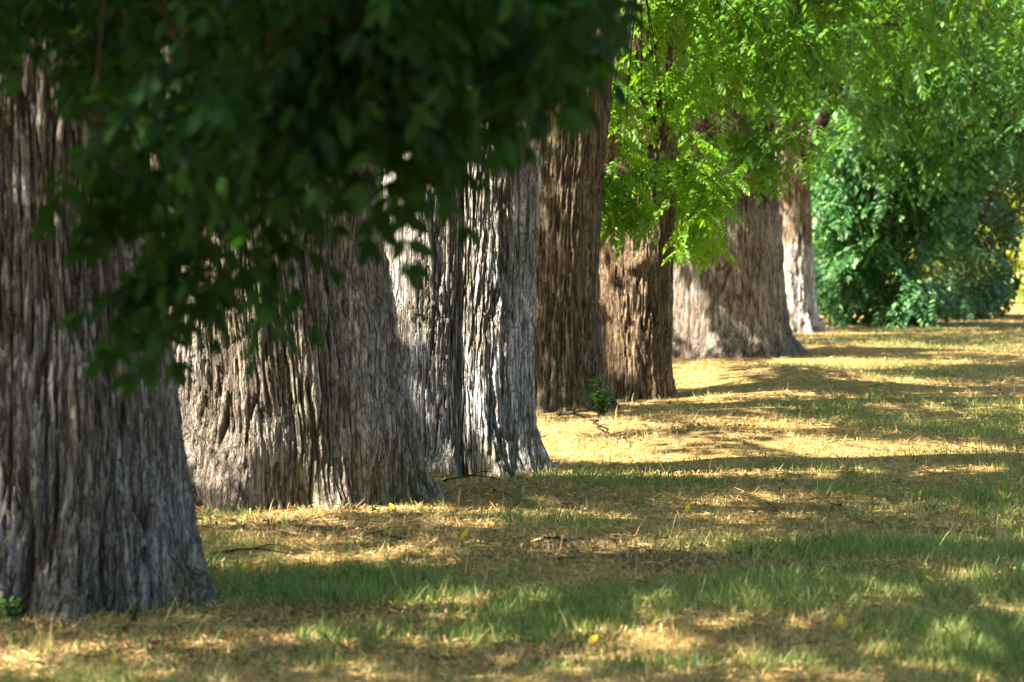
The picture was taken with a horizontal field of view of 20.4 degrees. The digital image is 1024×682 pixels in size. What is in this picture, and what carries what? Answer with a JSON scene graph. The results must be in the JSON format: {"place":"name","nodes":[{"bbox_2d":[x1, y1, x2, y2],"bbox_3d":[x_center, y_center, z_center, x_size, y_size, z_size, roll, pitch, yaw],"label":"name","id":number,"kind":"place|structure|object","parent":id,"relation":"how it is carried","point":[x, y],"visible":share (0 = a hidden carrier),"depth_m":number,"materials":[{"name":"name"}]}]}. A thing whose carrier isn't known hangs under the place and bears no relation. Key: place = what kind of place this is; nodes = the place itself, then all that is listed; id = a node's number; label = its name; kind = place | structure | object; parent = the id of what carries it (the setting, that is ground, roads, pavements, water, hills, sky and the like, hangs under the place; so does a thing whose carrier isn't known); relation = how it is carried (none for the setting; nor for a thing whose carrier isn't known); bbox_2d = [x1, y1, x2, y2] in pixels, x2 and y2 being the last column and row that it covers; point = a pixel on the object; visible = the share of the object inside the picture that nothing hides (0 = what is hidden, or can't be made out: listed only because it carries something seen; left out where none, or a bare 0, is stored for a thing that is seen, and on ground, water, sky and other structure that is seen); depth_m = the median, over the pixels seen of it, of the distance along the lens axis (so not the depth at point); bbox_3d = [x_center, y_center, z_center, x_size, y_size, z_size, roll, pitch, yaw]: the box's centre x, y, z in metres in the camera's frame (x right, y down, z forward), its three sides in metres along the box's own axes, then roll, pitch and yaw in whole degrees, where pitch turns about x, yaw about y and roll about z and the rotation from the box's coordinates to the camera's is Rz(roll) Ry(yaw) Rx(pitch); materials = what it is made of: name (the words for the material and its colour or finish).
{"place":"outdoors","nodes":[
{"label":"outdoors","id":0,"kind":"place"},
{"bbox_2d":[0,267,1023,681],"bbox_3d":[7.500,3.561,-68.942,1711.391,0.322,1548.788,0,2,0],"label":"ground","id":1,"kind":"structure","parent":0,"point":[806,387],"depth_m":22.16,"materials":[{"name":"beige plant"}]},
{"bbox_2d":[0,595,24,622],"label":"weed plant","id":2,"kind":"object","parent":1,"relation":"on","point":[13,613],"visible":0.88,"depth_m":12.39,"materials":[{"name":"green plant"}]},
{"bbox_2d":[109,652,115,664],"bbox_3d":[-1.569,1.249,11.181,0.027,0.075,0.006,1,-38,5],"label":"fallen leaf","id":3,"kind":"object","parent":1,"relation":"on","point":[113,656],"visible":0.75,"depth_m":11.19,"materials":[{"name":"yellow plant"}]},
{"bbox_2d":[126,602,140,624],"bbox_3d":[-1.649,1.197,12.378,0.076,0.128,0.099,0,2,0],"label":"weed plant","id":4,"kind":"object","parent":1,"relation":"on","point":[134,614],"visible":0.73,"depth_m":12.38,"materials":[{"name":"green plant"}]},
{"bbox_2d":[211,543,296,555],"bbox_3d":[-1.365,1.093,14.895,0.475,0.080,0.135,1,2,26],"label":"fallen stick","id":5,"kind":"object","parent":1,"relation":"on","point":[238,549],"visible":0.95,"depth_m":14.90,"materials":[{"name":"wood"}]},
{"bbox_2d":[148,4,449,513],"bbox_3d":[-2.912,-5.613,18.321,24.616,14.022,9.445,1,2,17],"label":"tree","id":6,"kind":"object","parent":1,"relation":"on","point":[334,421],"visible":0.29,"depth_m":17.61,"materials":[{"name":"grey plant"}]},
{"bbox_2d":[0,0,655,625],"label":"tree","id":7,"kind":"object","parent":1,"relation":"on","point":[240,108],"visible":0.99,"depth_m":7.37,"materials":[{"name":"green plant"}]},
{"bbox_2d":[461,530,466,539],"bbox_3d":[-0.262,1.063,15.552,0.030,0.083,0.006,9,-36,15],"label":"fallen leaf","id":8,"kind":"object","parent":1,"relation":"on","point":[464,533],"visible":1,"depth_m":15.56,"materials":[{"name":"yellow plant"}]},
{"bbox_2d":[443,471,497,481],"bbox_3d":[-0.264,0.913,19.197,0.415,0.073,0.160,-1,2,-19],"label":"fallen stick","id":9,"kind":"object","parent":1,"relation":"on","point":[453,478],"visible":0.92,"depth_m":19.22,"materials":[{"name":"wood"}]},
{"bbox_2d":[383,86,560,478],"bbox_3d":[0.046,-5.815,20.910,26.741,14.271,10.466,0,2,11],"label":"tree","id":10,"kind":"object","parent":1,"relation":"on","point":[466,322],"visible":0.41,"depth_m":20.27,"materials":[{"name":"grey plant"}]},
{"bbox_2d":[505,466,515,478],"bbox_3d":[-0.006,0.936,19.729,0.078,0.139,0.088,1,2,32],"label":"weed plant","id":11,"kind":"object","parent":1,"relation":"on","point":[513,475],"visible":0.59,"depth_m":19.72,"materials":[{"name":"green plant"}]},
{"bbox_2d":[0,324,1022,681],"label":"dead leaves","id":12,"kind":"object","parent":1,"relation":"on","point":[490,662],"visible":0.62,"depth_m":12.82,"materials":[{"name":"brown plant"}]},
{"bbox_2d":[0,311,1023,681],"bbox_3d":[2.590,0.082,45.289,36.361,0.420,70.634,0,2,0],"label":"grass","id":13,"kind":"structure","parent":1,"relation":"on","point":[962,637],"depth_m":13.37,"materials":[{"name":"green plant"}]},
{"bbox_2d":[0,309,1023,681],"bbox_3d":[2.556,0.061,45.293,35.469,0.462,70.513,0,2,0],"label":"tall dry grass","id":14,"kind":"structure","parent":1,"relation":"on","point":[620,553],"depth_m":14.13,"materials":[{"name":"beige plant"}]},
{"bbox_2d":[7,315,1023,681],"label":"twig litter","id":15,"kind":"object","parent":1,"relation":"on","point":[487,557],"visible":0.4,"depth_m":13.48,"materials":[{"name":"brown plant"}]},
{"bbox_2d":[538,536,573,547],"bbox_3d":[0.253,1.061,15.078,0.065,0.046,0.327,-1,2,-33],"label":"fallen stick","id":16,"kind":"object","parent":1,"relation":"on","point":[563,539],"visible":0.92,"depth_m":15.04,"materials":[{"name":"brown wood"}]},
{"bbox_2d":[557,410,593,417],"bbox_3d":[0.579,0.709,27.415,0.094,0.121,1.484,0,2,-11],"label":"fallen stick","id":17,"kind":"object","parent":1,"relation":"on","point":[574,413],"visible":0.92,"depth_m":27.35,"materials":[{"name":"wood"}]},
{"bbox_2d":[534,9,620,413],"bbox_3d":[0.203,-5.971,29.315,26.775,14.079,10.680,0,2,6],"label":"tree","id":18,"kind":"object","parent":1,"relation":"on","point":[568,358],"visible":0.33,"depth_m":28.99,"materials":[{"name":"brown plant"}]},
{"bbox_2d":[587,634,597,644],"bbox_3d":[0.333,1.227,11.698,0.032,0.007,0.088,22,37,24],"label":"fallen leaf","id":19,"kind":"object","parent":1,"relation":"on","point":[592,639],"visible":1,"depth_m":11.70,"materials":[{"name":"yellow plant"}]},
{"bbox_2d":[589,419,608,433],"bbox_3d":[0.778,0.738,25.018,0.082,0.063,1.443,0,2,-4],"label":"fallen stick","id":20,"kind":"object","parent":1,"relation":"on","point":[596,423],"visible":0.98,"depth_m":25.17,"materials":[{"name":"brown wood"}]},
{"bbox_2d":[587,378,613,415],"bbox_3d":[0.885,0.579,28.574,0.288,0.422,0.202,0,2,0],"label":"ivy plant","id":21,"kind":"object","parent":1,"relation":"on","point":[601,405],"visible":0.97,"depth_m":28.57,"materials":[{"name":"green plant"}]},
{"bbox_2d":[685,504,689,513],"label":"fallen leaf","id":22,"kind":"object","parent":1,"relation":"on","point":[687,507],"visible":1,"depth_m":17.53,"materials":[{"name":"yellow plant"}]},
{"bbox_2d":[599,0,792,400],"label":"tree","id":23,"kind":"object","parent":1,"relation":"on","point":[658,217],"visible":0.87,"depth_m":31.16,"materials":[{"name":"green plant"}]},
{"bbox_2d":[379,0,1023,298],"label":"woodland","id":24,"kind":"object","parent":1,"relation":"on","point":[1018,280],"depth_m":105.57,"materials":[{"name":"green plant"}]},
{"bbox_2d":[745,544,756,555],"bbox_3d":[1.253,1.120,15.006,0.063,0.101,0.058,-1,2,-26],"label":"weed plant","id":25,"kind":"object","parent":1,"relation":"on","point":[750,551],"visible":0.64,"depth_m":15.00,"materials":[{"name":"green plant"}]},
{"bbox_2d":[836,614,843,627],"bbox_3d":[1.399,1.196,12.143,0.032,0.007,0.090,17,43,6],"label":"fallen leaf","id":26,"kind":"object","parent":1,"relation":"on","point":[840,618],"visible":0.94,"depth_m":12.15,"materials":[{"name":"yellow plant"}]},
{"bbox_2d":[672,0,1023,358],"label":"tree","id":27,"kind":"object","parent":1,"relation":"on","point":[725,308],"visible":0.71,"depth_m":41.25,"materials":[{"name":"green plant"}]},
{"bbox_2d":[774,0,1023,332],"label":"tree","id":28,"kind":"object","parent":1,"relation":"on","point":[890,124],"visible":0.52,"depth_m":57.94,"materials":[{"name":"green plant"}]},
{"bbox_2d":[812,216,1002,286],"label":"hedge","id":29,"kind":"object","parent":1,"relation":"on","point":[938,263],"visible":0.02,"depth_m":95.46,"materials":[{"name":"green plant"}]},
{"bbox_2d":[809,71,1018,327],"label":"bushy tree","id":30,"kind":"object","parent":1,"relation":"on","point":[858,260],"visible":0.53,"depth_m":63.36,"materials":[{"name":"green plant"}]},
{"bbox_2d":[884,0,1023,213],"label":"leafy tree","id":31,"kind":"object","parent":1,"relation":"on","point":[980,164],"visible":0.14,"depth_m":62.92,"materials":[{"name":"green plant"}]},
{"bbox_2d":[887,63,1023,320],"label":"dark tree","id":32,"kind":"object","parent":1,"relation":"on","point":[994,298],"visible":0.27,"depth_m":71.87,"materials":[{"name":"green plant"}]},
{"bbox_2d":[1002,182,1023,307],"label":"hedge","id":33,"kind":"object","parent":1,"relation":"on","point":[1020,275],"visible":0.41,"depth_m":86.44,"materials":[{"name":"yellow plant"}]}
]}

